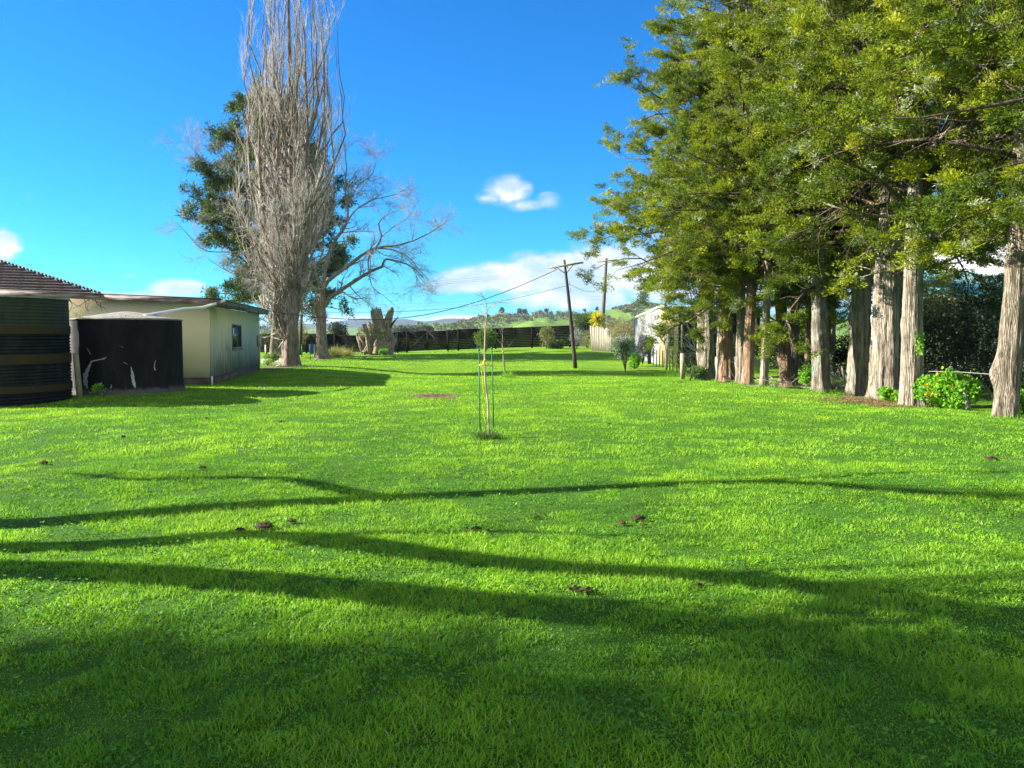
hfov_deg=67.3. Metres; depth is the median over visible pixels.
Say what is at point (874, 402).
bare soil
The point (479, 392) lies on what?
plant stake
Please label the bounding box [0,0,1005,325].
sky
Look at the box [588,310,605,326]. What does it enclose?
cordyline plant
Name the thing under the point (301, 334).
service pole
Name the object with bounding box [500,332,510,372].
sapling
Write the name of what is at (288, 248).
poplar tree
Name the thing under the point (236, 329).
window
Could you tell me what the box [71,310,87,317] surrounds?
weed tuft
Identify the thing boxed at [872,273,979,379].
thicket shrub
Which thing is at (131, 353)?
water tank
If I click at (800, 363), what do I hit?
undergrowth shrub
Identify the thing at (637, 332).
iron shed
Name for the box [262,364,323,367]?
grass tuft
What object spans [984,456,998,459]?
soil clod
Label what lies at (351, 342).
timber fence
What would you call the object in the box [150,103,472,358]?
bare tree
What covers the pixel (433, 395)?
fallen needles
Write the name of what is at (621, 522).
soil clod
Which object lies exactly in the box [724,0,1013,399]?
totara tree
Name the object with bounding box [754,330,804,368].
undergrowth shrub
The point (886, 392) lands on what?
vine patch
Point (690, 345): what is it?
pale shrub
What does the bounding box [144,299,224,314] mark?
downpipe
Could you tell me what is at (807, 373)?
vine patch
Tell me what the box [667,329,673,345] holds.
window
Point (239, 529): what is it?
soil clod
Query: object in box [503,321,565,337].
green knoll
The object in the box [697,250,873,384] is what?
totara tree
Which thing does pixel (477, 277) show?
overhead wire
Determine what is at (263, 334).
garden tree
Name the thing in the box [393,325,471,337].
shelter trees
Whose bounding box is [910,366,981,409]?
vine mound
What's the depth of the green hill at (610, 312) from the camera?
546.86 m
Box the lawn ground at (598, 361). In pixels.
[0,335,1023,767]
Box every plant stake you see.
[478,349,480,431]
[491,347,493,427]
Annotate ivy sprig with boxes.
[912,332,926,360]
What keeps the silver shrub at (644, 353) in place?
on the lawn ground at (598, 361)
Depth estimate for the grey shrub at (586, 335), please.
65.39 m
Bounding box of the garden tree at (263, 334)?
[260,319,270,352]
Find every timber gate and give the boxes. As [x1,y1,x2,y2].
[408,331,427,350]
[427,331,446,349]
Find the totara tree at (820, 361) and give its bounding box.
[632,0,999,392]
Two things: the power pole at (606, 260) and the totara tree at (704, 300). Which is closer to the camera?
the totara tree at (704, 300)
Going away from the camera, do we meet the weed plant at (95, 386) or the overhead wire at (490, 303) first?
the weed plant at (95, 386)
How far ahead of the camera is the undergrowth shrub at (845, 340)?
31.41 m
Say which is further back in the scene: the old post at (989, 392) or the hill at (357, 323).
the hill at (357, 323)
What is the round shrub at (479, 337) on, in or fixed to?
on the lawn ground at (598, 361)
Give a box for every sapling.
[470,293,505,432]
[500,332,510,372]
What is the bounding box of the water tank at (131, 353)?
[69,311,184,394]
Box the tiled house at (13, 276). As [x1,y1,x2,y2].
[0,259,100,292]
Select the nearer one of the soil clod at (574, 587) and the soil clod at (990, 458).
the soil clod at (574, 587)
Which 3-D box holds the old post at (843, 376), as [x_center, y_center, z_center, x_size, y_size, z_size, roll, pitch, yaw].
[10.793,-0.146,24.957,0.270,0.910,0.098,0,4,0]
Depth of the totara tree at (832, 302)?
25.41 m
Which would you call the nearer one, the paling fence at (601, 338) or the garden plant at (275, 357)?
the garden plant at (275, 357)
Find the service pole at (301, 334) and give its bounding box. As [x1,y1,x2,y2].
[299,305,302,354]
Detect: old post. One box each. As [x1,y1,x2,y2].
[841,365,845,389]
[962,389,971,410]
[984,383,993,398]
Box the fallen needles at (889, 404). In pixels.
[859,402,959,407]
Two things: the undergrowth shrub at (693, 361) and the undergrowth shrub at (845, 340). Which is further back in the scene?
the undergrowth shrub at (693, 361)
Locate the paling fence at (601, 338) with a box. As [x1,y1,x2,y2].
[590,326,611,351]
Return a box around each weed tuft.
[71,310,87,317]
[644,370,688,376]
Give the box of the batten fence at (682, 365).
[647,345,684,378]
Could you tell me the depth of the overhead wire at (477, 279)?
85.85 m
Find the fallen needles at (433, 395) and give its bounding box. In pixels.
[397,392,454,398]
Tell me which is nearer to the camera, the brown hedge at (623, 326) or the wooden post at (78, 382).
the wooden post at (78, 382)
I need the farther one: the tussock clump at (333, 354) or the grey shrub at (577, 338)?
the grey shrub at (577, 338)
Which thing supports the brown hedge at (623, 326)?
on the lawn ground at (598, 361)
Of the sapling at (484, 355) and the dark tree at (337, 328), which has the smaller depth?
the sapling at (484, 355)
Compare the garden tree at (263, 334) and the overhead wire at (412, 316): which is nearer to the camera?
the overhead wire at (412, 316)
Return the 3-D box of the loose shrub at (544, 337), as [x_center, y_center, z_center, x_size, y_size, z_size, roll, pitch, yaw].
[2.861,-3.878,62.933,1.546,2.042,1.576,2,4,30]
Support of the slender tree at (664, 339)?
on the lawn ground at (598, 361)
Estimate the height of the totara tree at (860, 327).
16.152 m
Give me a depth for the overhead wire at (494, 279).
84.93 m
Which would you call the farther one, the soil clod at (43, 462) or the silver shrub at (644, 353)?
the silver shrub at (644, 353)
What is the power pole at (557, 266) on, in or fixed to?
on the lawn ground at (598, 361)
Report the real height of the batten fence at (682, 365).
1.457 m
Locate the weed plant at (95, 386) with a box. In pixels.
[89,382,105,394]
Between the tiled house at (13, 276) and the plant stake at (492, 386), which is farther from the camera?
the tiled house at (13, 276)
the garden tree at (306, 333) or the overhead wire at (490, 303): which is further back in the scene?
the overhead wire at (490, 303)
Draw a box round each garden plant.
[263,352,280,361]
[263,357,273,365]
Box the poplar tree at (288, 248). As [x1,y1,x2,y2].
[211,0,353,365]
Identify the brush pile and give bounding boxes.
[723,360,810,387]
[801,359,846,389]
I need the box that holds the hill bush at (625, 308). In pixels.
[392,301,836,331]
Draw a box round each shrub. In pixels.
[378,348,388,354]
[472,326,497,350]
[537,326,554,348]
[547,339,565,348]
[568,327,583,348]
[578,329,590,347]
[608,329,633,358]
[628,352,641,368]
[630,333,655,363]
[662,307,715,357]
[672,347,696,372]
[683,364,707,378]
[715,332,760,356]
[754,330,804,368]
[771,348,810,371]
[799,329,848,372]
[835,337,847,371]
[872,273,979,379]
[898,292,1023,393]
[899,272,1023,392]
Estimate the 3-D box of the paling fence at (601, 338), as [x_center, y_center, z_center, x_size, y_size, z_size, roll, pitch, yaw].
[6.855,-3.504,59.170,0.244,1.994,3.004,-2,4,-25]
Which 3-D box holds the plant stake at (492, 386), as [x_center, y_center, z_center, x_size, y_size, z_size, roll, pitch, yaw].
[-0.330,0.103,13.102,0.052,1.458,0.026,0,4,0]
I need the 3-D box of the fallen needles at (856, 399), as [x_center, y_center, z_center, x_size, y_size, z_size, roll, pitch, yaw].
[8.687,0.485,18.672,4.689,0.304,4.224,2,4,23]
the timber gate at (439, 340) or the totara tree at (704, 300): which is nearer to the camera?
the totara tree at (704, 300)
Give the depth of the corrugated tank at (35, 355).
17.67 m
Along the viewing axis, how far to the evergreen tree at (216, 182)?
51.16 m
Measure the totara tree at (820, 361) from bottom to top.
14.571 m
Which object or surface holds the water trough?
on the lawn ground at (598, 361)
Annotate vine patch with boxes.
[798,362,811,386]
[876,385,898,401]
[1020,389,1023,413]
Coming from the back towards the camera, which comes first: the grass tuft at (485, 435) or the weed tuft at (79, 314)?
the weed tuft at (79, 314)
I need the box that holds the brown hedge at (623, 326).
[602,314,633,343]
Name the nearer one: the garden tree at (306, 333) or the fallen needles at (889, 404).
the fallen needles at (889, 404)
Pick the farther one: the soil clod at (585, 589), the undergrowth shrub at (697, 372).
the undergrowth shrub at (697, 372)
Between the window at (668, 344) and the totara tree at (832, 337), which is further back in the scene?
the window at (668, 344)
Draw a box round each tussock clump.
[314,346,346,357]
[332,344,363,356]
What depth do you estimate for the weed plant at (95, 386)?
19.45 m
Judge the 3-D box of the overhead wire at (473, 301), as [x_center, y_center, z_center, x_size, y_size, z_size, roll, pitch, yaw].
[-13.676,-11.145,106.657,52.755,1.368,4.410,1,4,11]
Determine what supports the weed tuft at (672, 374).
on the lawn ground at (598, 361)
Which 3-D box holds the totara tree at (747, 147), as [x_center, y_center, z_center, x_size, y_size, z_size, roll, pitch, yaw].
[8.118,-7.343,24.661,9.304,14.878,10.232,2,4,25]
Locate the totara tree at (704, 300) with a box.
[654,103,798,379]
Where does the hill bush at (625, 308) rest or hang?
on the green hill at (610, 312)
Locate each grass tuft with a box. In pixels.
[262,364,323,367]
[466,429,504,439]
[497,370,516,377]
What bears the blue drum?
on the lawn ground at (598, 361)
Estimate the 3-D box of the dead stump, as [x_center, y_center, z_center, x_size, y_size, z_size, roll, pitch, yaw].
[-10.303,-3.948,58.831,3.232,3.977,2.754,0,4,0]
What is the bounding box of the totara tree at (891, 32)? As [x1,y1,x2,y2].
[818,0,1023,240]
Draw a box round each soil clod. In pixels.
[39,460,48,463]
[235,527,244,530]
[253,521,273,528]
[568,585,580,589]
[578,586,598,592]
[618,520,627,524]
[629,513,646,520]
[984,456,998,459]
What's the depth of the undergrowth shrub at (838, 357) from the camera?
31.69 m
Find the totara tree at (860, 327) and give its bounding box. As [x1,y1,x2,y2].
[737,0,1006,396]
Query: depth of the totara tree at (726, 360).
25.89 m
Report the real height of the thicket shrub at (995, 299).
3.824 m
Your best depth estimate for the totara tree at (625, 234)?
31.06 m
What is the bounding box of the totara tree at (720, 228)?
[641,6,875,386]
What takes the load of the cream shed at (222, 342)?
on the lawn ground at (598, 361)
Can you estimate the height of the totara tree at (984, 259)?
16.501 m
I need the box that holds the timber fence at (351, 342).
[260,324,587,352]
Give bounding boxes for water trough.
[715,357,768,371]
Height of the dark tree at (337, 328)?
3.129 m
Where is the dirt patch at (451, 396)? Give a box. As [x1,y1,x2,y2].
[412,394,456,397]
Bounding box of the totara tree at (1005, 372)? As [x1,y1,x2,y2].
[788,0,1023,417]
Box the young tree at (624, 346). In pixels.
[612,337,637,371]
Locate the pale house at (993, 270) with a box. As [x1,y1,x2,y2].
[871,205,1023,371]
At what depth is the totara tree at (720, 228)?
23.39 m
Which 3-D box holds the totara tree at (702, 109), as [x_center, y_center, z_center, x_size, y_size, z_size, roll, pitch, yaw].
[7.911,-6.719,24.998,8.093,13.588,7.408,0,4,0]
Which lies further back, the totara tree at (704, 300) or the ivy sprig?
the totara tree at (704, 300)
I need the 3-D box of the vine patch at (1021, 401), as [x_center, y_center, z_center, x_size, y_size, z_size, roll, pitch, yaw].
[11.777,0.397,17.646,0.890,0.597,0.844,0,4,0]
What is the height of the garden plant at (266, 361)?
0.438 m
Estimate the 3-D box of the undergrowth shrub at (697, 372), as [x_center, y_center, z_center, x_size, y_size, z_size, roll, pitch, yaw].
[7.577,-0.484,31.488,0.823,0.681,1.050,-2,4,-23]
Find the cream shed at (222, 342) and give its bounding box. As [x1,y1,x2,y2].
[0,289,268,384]
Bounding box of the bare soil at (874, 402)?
[840,395,915,408]
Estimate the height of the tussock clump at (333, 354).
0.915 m
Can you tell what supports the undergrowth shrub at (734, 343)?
on the lawn ground at (598, 361)
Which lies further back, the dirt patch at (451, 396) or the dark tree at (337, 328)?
the dark tree at (337, 328)
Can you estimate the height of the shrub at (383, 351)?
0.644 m
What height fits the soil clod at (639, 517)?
0.045 m
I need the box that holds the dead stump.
[356,307,397,354]
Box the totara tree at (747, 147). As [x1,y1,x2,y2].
[591,0,933,384]
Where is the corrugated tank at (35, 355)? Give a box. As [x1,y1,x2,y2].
[0,295,72,406]
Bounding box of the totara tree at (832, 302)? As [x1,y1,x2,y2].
[745,160,873,388]
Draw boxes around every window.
[232,324,242,350]
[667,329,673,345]
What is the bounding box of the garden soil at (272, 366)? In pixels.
[262,364,303,369]
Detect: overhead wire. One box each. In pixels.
[269,269,556,319]
[310,262,602,295]
[314,262,604,296]
[326,286,563,312]
[344,262,599,290]
[350,296,599,305]
[375,299,593,307]
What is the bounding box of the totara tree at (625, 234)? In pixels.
[565,1,810,380]
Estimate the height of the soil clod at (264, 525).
0.058 m
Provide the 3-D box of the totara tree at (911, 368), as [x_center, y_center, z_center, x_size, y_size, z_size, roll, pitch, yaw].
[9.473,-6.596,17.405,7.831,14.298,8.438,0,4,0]
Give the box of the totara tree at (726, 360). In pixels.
[589,0,807,382]
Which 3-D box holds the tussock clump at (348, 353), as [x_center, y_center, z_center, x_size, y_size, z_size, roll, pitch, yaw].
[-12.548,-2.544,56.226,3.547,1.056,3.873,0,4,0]
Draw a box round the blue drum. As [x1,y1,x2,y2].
[309,344,313,353]
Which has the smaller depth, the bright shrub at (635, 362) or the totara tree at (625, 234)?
the totara tree at (625, 234)
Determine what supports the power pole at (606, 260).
on the lawn ground at (598, 361)
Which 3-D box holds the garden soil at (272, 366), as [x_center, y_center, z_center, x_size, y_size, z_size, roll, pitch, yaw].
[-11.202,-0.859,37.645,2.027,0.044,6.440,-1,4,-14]
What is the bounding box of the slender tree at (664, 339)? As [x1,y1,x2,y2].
[636,305,680,369]
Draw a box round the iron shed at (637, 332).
[631,306,759,363]
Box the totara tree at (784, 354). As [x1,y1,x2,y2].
[682,0,903,387]
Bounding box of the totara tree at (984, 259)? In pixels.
[732,18,1006,381]
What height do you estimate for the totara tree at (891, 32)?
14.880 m
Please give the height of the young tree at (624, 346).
1.897 m
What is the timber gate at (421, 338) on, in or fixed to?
attached to the timber fence at (351, 342)
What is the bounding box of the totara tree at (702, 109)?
[626,0,880,383]
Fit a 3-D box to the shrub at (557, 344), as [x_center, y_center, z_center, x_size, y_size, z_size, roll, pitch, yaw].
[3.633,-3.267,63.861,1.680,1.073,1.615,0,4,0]
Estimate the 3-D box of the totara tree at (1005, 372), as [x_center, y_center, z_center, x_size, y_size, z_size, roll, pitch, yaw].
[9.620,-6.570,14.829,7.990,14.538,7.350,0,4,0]
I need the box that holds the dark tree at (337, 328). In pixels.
[326,321,349,335]
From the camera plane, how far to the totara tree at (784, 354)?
27.33 m
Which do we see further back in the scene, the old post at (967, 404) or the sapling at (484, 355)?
the old post at (967, 404)
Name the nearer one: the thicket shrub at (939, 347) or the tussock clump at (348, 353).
the thicket shrub at (939, 347)
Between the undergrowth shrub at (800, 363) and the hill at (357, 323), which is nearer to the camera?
the undergrowth shrub at (800, 363)
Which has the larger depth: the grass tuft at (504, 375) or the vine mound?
the grass tuft at (504, 375)
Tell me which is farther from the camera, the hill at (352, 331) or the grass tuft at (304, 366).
the hill at (352, 331)
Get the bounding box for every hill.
[260,317,847,330]
[260,327,362,334]
[355,306,848,335]
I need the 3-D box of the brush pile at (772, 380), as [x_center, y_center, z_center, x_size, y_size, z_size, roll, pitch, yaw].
[8.190,-0.418,24.603,2.765,1.040,2.364,0,4,0]
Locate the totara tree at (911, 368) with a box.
[736,0,1023,406]
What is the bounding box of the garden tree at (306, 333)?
[298,324,310,343]
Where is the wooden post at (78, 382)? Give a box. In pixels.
[73,353,82,397]
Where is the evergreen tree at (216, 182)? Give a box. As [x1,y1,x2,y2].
[174,70,362,356]
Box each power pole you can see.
[549,260,582,367]
[596,258,616,328]
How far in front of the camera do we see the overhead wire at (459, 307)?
45.46 m
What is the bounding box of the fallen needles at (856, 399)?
[795,395,953,406]
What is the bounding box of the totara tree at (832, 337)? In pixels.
[828,273,926,376]

